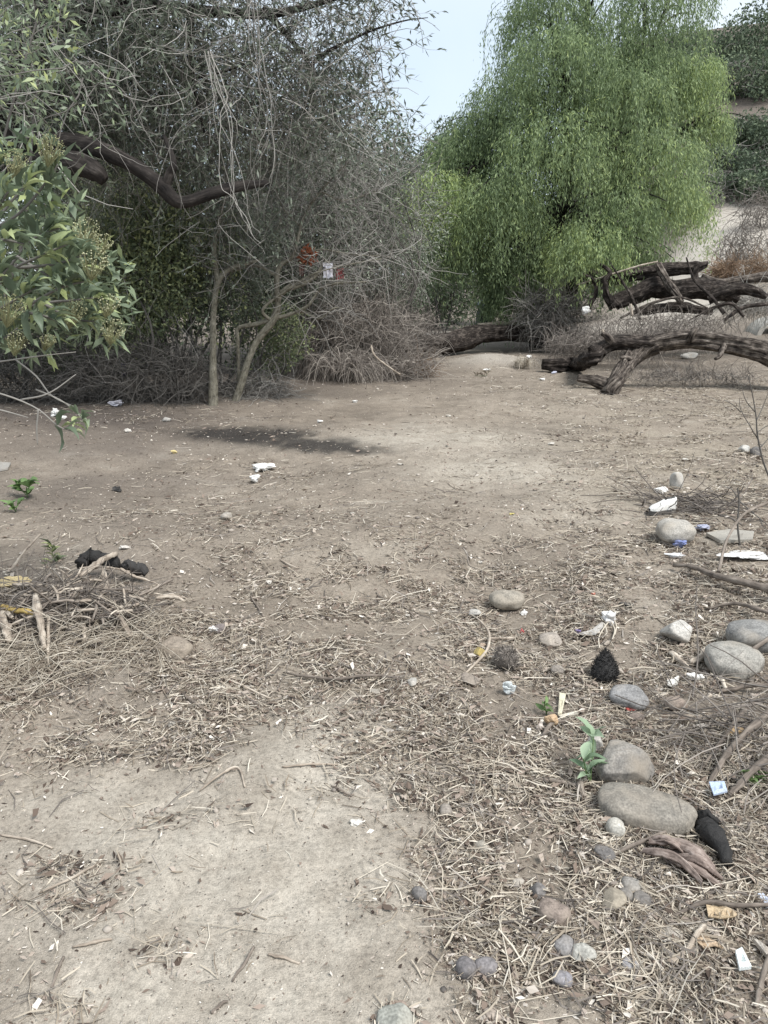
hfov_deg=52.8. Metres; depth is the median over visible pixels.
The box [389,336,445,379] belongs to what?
brush pile
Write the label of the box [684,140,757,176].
hill bush
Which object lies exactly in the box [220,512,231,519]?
stone
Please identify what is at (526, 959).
stone
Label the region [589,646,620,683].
pine cone
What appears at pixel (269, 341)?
understory shrub
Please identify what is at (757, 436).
bare sapling
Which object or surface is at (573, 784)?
grey stick
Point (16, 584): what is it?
driftwood
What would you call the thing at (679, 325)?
brush pile
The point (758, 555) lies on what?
plastic sheet
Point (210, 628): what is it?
paper scrap
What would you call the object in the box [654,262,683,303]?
leaning branch
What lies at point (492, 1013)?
stone
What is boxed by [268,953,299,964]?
twig
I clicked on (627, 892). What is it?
stone
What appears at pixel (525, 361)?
dead grass clump
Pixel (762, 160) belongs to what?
hill bush
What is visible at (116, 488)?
plastic scrap
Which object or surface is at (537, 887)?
stone
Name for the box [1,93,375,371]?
background tree
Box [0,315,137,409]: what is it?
brush pile
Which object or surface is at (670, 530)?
stone
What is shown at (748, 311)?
brush pile
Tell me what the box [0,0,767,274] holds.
sky
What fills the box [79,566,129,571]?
driftwood
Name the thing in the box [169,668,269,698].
long twig
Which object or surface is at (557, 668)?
stone
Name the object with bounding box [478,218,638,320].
evergreen shrub
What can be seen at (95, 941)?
twig
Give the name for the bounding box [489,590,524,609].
stone
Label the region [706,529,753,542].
grey board
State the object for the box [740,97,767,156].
hill bush
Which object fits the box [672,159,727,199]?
hill bush
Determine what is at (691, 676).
tissue
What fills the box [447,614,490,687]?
curved twig
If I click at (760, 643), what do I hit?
pale stick
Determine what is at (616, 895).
stone
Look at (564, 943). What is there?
stone
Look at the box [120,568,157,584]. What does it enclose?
driftwood
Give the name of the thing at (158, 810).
grit
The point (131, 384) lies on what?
brush pile
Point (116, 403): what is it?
plastic bag
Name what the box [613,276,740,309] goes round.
stacked log
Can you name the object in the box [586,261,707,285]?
stacked log
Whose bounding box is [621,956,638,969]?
stone
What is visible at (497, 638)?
grey stick
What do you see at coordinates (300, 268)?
brown rag
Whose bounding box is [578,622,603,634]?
cardboard scrap
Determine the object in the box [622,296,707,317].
leaning branch
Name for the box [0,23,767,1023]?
ground
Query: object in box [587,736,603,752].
stone
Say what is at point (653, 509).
white plastic scrap
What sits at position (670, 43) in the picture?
hill bush
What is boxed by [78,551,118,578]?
driftwood
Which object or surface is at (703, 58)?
hill bush
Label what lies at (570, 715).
wood slat
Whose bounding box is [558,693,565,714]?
wood slat
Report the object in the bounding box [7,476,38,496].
weed
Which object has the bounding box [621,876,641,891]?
stone
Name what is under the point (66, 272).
flowering bush
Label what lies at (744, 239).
dry brush
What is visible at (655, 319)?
brush pile
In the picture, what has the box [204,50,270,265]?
hanging vine
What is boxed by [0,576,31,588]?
foam chunk
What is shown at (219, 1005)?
twig
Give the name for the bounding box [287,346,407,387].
dead grass clump
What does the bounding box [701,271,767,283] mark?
stacked log
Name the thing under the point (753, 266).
dry brush
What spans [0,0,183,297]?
leafy sapling
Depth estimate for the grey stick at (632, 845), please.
2.23 m
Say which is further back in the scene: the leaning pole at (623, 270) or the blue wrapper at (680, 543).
the leaning pole at (623, 270)
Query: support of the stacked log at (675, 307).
on the brush pile at (655, 319)
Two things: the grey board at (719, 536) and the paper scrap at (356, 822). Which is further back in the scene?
the grey board at (719, 536)
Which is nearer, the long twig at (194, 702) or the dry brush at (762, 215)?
the long twig at (194, 702)
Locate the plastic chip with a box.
[757,893,767,907]
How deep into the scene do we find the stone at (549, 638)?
3.53 m
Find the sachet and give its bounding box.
[709,781,726,795]
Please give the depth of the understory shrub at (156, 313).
9.80 m
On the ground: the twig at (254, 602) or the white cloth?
the twig at (254, 602)
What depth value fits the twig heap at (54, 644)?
3.24 m
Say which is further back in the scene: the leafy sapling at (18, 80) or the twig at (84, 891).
the leafy sapling at (18, 80)
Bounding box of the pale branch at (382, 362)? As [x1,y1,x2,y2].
[371,345,399,374]
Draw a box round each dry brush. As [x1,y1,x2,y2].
[687,171,737,210]
[693,247,756,277]
[697,207,767,265]
[719,184,767,230]
[727,234,767,283]
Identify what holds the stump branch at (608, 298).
on the stacked log at (649, 288)
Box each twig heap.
[0,545,191,664]
[0,556,201,718]
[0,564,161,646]
[0,566,172,652]
[577,585,767,840]
[582,452,767,528]
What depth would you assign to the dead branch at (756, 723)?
2.62 m
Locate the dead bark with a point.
(694, 861)
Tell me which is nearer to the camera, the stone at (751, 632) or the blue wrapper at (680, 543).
the stone at (751, 632)
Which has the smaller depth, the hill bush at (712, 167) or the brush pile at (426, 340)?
the brush pile at (426, 340)
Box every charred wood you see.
[74,547,120,568]
[120,559,148,576]
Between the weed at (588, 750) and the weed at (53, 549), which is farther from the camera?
the weed at (53, 549)
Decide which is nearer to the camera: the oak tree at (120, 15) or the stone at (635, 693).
the stone at (635, 693)
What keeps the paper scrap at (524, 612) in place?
on the ground
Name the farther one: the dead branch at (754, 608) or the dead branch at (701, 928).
the dead branch at (754, 608)
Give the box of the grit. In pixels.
[0,366,767,1019]
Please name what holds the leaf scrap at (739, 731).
on the ground
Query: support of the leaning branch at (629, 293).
on the brush pile at (655, 319)
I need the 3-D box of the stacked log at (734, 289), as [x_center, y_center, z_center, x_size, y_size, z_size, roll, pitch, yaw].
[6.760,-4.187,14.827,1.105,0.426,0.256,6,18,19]
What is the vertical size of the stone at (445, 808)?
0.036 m
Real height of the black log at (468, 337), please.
0.610 m
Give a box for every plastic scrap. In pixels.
[112,486,121,491]
[581,306,590,314]
[648,496,676,515]
[664,553,684,557]
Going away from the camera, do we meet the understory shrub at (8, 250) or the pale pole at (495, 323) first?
the understory shrub at (8, 250)
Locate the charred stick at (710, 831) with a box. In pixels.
[694,809,733,868]
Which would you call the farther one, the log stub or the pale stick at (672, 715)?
the log stub
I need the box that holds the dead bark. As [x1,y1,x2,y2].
[642,835,722,889]
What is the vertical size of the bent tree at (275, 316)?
3.586 m
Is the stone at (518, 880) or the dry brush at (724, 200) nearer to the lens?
the stone at (518, 880)
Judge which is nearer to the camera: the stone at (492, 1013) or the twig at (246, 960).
the stone at (492, 1013)
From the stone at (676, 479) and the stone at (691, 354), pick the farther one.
the stone at (691, 354)
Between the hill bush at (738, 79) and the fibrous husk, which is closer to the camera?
the fibrous husk
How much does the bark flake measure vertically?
0.015 m
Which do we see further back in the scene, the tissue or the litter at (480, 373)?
the litter at (480, 373)
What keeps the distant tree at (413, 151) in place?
on the ground
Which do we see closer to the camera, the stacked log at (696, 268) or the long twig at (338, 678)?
the long twig at (338, 678)
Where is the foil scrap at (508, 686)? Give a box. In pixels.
[502,681,515,693]
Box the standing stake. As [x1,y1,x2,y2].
[629,304,632,315]
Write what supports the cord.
on the ground
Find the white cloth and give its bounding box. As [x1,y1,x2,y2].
[323,263,332,278]
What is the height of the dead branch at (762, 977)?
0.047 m
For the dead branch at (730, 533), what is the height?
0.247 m
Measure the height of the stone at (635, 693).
0.083 m
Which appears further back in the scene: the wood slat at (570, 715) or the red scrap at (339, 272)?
the red scrap at (339, 272)
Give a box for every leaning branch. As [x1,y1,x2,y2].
[606,257,640,319]
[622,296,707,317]
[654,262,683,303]
[686,257,725,314]
[689,302,744,319]
[723,302,767,321]
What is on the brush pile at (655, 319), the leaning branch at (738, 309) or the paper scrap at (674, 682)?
the leaning branch at (738, 309)
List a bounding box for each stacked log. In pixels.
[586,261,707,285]
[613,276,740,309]
[632,301,712,316]
[692,261,715,281]
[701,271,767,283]
[707,282,767,304]
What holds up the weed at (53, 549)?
on the ground
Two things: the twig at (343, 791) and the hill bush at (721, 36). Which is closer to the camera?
the twig at (343, 791)
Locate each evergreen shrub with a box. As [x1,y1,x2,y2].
[386,222,496,329]
[393,170,480,334]
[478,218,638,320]
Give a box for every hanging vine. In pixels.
[44,35,176,191]
[124,12,241,216]
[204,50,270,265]
[243,0,274,219]
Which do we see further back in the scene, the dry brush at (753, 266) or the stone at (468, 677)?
the dry brush at (753, 266)
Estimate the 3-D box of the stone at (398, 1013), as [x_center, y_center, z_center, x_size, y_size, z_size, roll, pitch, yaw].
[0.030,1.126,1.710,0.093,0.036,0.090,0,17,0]
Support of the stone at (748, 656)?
on the ground
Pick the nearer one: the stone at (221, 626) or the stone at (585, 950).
the stone at (585, 950)
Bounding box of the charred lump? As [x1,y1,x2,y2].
[618,602,633,607]
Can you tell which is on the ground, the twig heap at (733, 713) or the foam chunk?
the twig heap at (733, 713)
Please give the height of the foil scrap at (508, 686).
0.063 m
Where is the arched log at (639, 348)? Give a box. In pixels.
[541,327,767,394]
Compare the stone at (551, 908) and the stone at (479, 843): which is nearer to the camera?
the stone at (551, 908)
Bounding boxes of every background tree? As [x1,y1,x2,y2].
[0,0,251,339]
[0,246,248,383]
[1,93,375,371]
[204,156,430,363]
[207,26,439,356]
[416,165,598,320]
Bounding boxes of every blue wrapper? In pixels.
[673,540,686,547]
[695,524,709,530]
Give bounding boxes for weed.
[0,497,27,511]
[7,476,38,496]
[41,539,65,563]
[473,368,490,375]
[535,696,553,714]
[569,717,606,780]
[739,770,767,785]
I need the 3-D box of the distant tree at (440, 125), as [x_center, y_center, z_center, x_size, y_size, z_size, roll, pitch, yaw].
[2.364,-10.982,29.042,3.472,7.304,3.369,12,20,33]
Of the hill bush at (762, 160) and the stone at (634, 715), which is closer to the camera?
the stone at (634, 715)
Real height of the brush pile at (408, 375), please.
0.885 m
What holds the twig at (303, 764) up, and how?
on the ground
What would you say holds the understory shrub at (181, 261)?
on the ground
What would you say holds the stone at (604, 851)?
on the ground
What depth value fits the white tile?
1.83 m
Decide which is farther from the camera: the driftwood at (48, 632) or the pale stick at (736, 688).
the driftwood at (48, 632)
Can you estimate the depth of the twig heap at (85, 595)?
3.56 m
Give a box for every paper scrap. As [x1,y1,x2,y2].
[51,408,58,416]
[119,545,130,548]
[208,625,218,630]
[350,819,365,826]
[520,609,527,615]
[654,486,668,492]
[666,676,678,686]
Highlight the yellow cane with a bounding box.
[0,604,32,614]
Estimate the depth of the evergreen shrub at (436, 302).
20.22 m
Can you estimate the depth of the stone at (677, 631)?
3.47 m
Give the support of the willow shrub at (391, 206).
on the ground
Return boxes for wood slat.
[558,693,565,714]
[559,711,578,718]
[753,938,767,957]
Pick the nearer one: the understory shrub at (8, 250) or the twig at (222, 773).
the twig at (222, 773)
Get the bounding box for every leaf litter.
[1,505,767,1022]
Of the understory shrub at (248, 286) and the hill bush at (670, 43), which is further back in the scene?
the hill bush at (670, 43)
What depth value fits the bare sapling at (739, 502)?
4.44 m
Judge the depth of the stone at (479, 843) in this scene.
2.27 m
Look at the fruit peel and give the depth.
2.87 m
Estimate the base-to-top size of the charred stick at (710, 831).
0.092 m
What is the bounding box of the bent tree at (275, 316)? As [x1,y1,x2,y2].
[195,110,447,400]
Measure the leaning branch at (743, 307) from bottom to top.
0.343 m
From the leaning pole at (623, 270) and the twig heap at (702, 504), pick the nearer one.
the twig heap at (702, 504)
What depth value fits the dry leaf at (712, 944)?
1.90 m
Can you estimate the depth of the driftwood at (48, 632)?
3.29 m
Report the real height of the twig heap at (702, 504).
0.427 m
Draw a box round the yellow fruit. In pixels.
[473,647,486,657]
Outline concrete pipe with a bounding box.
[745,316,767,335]
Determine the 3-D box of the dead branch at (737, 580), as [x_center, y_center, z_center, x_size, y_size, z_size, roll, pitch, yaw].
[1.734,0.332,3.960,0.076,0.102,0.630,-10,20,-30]
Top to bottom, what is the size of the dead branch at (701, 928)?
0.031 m
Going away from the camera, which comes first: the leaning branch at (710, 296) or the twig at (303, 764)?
the twig at (303, 764)
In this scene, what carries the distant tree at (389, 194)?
on the ground
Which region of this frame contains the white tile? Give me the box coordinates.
[735,947,751,970]
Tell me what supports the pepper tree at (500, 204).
on the ground
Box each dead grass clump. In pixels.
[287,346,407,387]
[505,353,540,369]
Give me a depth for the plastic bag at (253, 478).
6.44 m
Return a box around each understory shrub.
[0,205,158,398]
[22,156,186,385]
[43,183,193,398]
[84,133,268,400]
[153,128,311,389]
[219,281,323,389]
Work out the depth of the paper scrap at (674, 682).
3.13 m
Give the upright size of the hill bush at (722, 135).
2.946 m
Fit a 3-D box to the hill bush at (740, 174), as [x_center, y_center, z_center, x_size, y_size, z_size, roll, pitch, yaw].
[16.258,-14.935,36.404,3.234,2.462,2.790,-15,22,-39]
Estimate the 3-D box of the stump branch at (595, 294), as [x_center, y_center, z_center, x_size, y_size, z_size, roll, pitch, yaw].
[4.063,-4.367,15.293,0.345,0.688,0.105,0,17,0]
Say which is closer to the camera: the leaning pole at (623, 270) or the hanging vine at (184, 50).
the hanging vine at (184, 50)
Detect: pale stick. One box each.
[668,651,693,672]
[669,714,693,717]
[689,646,705,663]
[707,693,723,701]
[716,683,767,692]
[719,675,726,687]
[722,636,767,676]
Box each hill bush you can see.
[628,25,691,66]
[663,47,729,75]
[664,21,727,54]
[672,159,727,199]
[673,19,761,66]
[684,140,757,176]
[697,46,767,100]
[698,164,766,201]
[701,113,762,148]
[703,10,767,72]
[709,139,767,177]
[711,106,767,150]
[721,43,767,102]
[726,0,767,56]
[729,166,767,210]
[736,147,767,189]
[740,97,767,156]
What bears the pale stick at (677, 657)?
on the ground
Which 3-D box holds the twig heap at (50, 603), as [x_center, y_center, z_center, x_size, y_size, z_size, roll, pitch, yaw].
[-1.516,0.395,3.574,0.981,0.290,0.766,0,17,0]
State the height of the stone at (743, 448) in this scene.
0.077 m
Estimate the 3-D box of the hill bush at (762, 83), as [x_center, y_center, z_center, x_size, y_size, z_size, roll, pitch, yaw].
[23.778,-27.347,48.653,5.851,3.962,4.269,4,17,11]
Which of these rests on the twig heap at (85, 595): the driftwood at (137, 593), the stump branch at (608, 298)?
the driftwood at (137, 593)
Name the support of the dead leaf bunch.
attached to the bent tree at (275, 316)
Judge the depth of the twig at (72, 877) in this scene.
2.13 m
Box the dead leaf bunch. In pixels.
[296,243,317,266]
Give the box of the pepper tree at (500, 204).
[387,0,744,347]
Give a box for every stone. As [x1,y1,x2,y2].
[154,636,192,660]
[162,417,170,421]
[215,623,225,633]
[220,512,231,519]
[371,689,379,695]
[376,1002,415,1023]
[407,677,416,686]
[412,886,426,901]
[440,803,451,816]
[447,875,457,885]
[455,955,476,980]
[460,672,479,686]
[468,609,480,615]
[472,840,487,854]
[475,956,497,978]
[481,1006,502,1020]
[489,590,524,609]
[512,877,523,889]
[523,955,536,967]
[530,882,545,899]
[531,980,545,994]
[537,898,571,925]
[539,632,561,646]
[551,665,563,675]
[552,970,572,987]
[553,934,575,959]
[571,943,596,961]
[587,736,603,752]
[594,845,615,864]
[595,739,654,784]
[598,782,697,834]
[601,887,626,912]
[605,817,625,837]
[609,684,648,710]
[619,887,632,902]
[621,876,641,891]
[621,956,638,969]
[628,712,643,721]
[632,890,651,908]
[653,926,682,944]
[655,518,695,543]
[659,619,692,643]
[664,696,687,710]
[669,472,683,489]
[680,352,697,358]
[704,641,764,680]
[725,619,767,653]
[738,445,749,452]
[750,446,761,456]
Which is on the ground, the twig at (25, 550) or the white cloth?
the twig at (25, 550)
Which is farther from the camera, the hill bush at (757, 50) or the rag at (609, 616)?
the hill bush at (757, 50)
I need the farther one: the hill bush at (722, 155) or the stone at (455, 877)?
the hill bush at (722, 155)
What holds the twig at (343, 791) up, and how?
on the ground
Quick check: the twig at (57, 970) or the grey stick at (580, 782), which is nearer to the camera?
the twig at (57, 970)
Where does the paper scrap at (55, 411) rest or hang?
on the ground
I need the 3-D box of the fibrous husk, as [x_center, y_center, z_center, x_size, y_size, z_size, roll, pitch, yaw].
[0.523,0.626,3.297,0.139,0.136,0.133,-13,21,-36]
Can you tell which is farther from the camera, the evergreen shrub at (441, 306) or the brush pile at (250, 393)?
the evergreen shrub at (441, 306)
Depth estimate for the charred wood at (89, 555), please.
4.11 m
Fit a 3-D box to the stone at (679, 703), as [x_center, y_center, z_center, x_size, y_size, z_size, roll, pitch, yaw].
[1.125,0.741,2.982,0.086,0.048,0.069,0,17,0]
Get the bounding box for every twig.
[0,834,52,848]
[9,533,41,570]
[38,859,103,893]
[51,956,64,987]
[72,938,111,947]
[75,881,89,897]
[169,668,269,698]
[181,692,214,716]
[199,766,245,791]
[211,1000,227,1013]
[231,946,254,981]
[250,595,263,615]
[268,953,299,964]
[282,763,337,767]
[283,672,406,681]
[331,785,351,796]
[376,592,415,619]
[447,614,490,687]
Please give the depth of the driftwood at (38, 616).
3.33 m
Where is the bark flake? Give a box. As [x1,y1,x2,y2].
[627,860,641,879]
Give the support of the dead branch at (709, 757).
on the ground
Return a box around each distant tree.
[341,145,425,317]
[367,99,444,318]
[413,113,466,316]
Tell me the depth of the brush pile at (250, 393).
10.40 m
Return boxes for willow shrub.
[211,122,397,380]
[274,103,459,349]
[331,205,446,354]
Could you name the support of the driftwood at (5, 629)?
on the twig heap at (50, 603)
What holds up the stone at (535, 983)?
on the ground
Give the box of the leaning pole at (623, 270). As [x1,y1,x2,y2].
[577,261,657,284]
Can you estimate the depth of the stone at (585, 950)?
1.86 m
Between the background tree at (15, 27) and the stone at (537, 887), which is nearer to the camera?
the stone at (537, 887)
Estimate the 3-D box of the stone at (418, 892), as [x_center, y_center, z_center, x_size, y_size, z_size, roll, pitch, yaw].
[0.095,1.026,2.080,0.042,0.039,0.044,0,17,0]
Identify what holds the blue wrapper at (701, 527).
on the ground
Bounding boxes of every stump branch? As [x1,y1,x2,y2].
[583,273,597,308]
[599,263,618,310]
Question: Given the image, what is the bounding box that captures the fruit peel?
[544,714,557,726]
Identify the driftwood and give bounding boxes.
[0,610,12,642]
[12,582,47,587]
[32,593,46,649]
[46,612,50,664]
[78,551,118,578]
[78,612,86,643]
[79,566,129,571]
[102,569,132,636]
[118,583,151,600]
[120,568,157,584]
[156,593,185,602]
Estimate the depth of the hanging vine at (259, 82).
7.08 m
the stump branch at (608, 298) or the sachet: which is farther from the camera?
the stump branch at (608, 298)
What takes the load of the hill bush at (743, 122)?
on the ground
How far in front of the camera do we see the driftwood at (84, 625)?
3.40 m
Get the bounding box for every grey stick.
[462,637,514,643]
[502,775,577,788]
[539,718,569,742]
[576,780,603,828]
[579,830,666,885]
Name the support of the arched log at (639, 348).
on the ground
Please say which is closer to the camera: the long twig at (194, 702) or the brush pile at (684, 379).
the long twig at (194, 702)
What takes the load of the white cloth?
hanging from the bent tree at (275, 316)
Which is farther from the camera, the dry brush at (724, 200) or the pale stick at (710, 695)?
the dry brush at (724, 200)
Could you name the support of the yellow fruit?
on the ground
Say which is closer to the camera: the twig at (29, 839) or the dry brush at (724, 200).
the twig at (29, 839)
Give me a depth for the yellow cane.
3.43 m
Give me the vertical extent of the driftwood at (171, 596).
0.034 m
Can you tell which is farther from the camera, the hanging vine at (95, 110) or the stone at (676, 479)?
the hanging vine at (95, 110)
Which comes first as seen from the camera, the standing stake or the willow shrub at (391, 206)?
the willow shrub at (391, 206)
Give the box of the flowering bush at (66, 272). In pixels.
[0,115,144,451]
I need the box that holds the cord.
[598,620,616,647]
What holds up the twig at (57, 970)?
on the ground
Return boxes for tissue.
[686,672,704,681]
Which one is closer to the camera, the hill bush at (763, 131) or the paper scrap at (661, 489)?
the paper scrap at (661, 489)
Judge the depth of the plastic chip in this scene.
2.08 m
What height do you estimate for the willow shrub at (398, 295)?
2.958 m
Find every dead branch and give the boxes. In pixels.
[656,924,706,967]
[668,899,767,918]
[673,563,767,592]
[697,693,767,773]
[707,601,767,613]
[707,708,767,785]
[717,501,767,572]
[724,751,767,798]
[755,954,767,1006]
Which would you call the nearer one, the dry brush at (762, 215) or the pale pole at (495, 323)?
the pale pole at (495, 323)
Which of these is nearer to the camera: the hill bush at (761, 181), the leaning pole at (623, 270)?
the leaning pole at (623, 270)
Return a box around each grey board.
[0,462,10,470]
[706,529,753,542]
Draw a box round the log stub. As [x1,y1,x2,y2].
[577,374,607,388]
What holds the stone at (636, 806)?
on the ground
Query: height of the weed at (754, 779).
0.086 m
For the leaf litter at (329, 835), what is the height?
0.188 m
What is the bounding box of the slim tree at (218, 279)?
[139,153,312,405]
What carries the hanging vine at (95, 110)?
hanging from the oak tree at (120, 15)
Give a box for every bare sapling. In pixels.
[724,376,767,475]
[724,486,767,545]
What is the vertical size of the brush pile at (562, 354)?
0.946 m
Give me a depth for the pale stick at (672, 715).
2.91 m
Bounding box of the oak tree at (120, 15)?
[0,0,447,298]
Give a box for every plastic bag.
[108,400,123,405]
[249,474,259,482]
[252,463,275,471]
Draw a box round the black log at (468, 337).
[421,324,538,356]
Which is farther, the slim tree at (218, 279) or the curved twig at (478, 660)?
the slim tree at (218, 279)
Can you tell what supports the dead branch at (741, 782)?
on the ground
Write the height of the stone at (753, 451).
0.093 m
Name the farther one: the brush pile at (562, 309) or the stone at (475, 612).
the brush pile at (562, 309)
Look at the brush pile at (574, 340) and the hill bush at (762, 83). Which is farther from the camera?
the hill bush at (762, 83)
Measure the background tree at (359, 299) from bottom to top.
5.066 m
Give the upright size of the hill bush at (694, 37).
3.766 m
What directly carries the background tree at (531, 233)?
on the ground
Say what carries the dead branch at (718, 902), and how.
on the ground
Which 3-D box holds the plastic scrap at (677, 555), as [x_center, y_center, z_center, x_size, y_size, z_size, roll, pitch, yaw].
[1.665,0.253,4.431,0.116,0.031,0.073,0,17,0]
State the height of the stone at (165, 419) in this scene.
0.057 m
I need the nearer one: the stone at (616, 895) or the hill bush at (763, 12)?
the stone at (616, 895)
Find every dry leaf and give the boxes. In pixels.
[697,935,722,948]
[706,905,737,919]
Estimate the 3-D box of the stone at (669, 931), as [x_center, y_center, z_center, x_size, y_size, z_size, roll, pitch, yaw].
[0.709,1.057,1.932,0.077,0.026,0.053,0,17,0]
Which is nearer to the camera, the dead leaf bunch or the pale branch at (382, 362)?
the dead leaf bunch
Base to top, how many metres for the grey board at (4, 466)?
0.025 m
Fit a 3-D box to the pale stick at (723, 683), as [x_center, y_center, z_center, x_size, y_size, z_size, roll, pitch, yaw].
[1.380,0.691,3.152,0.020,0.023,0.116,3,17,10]
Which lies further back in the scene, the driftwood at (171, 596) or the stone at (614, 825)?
the driftwood at (171, 596)
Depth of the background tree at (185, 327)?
12.93 m
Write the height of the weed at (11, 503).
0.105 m
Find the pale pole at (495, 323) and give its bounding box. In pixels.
[477,321,516,324]
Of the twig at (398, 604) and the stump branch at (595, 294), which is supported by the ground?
the twig at (398, 604)
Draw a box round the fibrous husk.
[488,643,522,672]
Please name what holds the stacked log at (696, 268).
on the stacked log at (649, 288)
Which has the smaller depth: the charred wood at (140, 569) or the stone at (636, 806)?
the stone at (636, 806)
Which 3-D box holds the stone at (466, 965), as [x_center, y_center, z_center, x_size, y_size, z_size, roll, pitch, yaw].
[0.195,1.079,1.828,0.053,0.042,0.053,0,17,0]
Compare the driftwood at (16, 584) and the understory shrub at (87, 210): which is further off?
the understory shrub at (87, 210)
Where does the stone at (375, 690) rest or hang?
on the ground
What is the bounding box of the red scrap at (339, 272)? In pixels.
[336,268,343,279]
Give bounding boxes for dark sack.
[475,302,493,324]
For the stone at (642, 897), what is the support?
on the ground
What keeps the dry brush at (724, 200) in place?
on the ground
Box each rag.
[299,263,304,275]
[601,611,615,625]
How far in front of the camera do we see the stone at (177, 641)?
3.33 m
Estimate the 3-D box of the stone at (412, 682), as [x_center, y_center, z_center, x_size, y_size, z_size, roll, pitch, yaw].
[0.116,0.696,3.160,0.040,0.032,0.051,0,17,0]
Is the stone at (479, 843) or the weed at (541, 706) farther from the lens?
the weed at (541, 706)
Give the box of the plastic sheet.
[716,550,767,559]
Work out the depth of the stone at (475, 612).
3.81 m
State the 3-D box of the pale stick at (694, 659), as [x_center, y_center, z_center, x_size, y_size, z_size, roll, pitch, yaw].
[1.374,0.623,3.353,0.037,0.039,0.165,16,23,42]
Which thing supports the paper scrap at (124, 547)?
on the ground
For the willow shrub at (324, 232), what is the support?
on the ground
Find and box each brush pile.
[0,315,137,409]
[29,300,255,412]
[199,349,316,406]
[271,263,439,382]
[319,327,457,383]
[355,291,460,369]
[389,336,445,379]
[501,267,606,352]
[523,313,613,364]
[539,309,690,366]
[577,300,754,336]
[602,353,767,389]
[622,301,737,365]
[705,263,767,338]
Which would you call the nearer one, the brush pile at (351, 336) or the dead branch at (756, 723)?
the dead branch at (756, 723)
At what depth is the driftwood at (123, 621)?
3.48 m
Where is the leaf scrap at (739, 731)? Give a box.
[726,726,743,735]
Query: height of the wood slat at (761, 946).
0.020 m
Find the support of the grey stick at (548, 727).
on the ground
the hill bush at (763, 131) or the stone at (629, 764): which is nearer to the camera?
the stone at (629, 764)
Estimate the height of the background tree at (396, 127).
5.740 m
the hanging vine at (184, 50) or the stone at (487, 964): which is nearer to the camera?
the stone at (487, 964)
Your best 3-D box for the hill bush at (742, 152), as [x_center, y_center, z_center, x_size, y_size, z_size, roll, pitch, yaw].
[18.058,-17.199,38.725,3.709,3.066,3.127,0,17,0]
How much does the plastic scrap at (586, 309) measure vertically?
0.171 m
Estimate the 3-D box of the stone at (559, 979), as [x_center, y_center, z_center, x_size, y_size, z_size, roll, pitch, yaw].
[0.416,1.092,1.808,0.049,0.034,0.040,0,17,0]
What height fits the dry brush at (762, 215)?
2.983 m
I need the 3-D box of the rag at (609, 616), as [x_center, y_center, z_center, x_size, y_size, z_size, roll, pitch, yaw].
[1.077,0.505,3.702,0.075,0.069,0.052,0,17,0]
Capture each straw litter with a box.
[0,382,767,1023]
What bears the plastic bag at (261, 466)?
on the ground

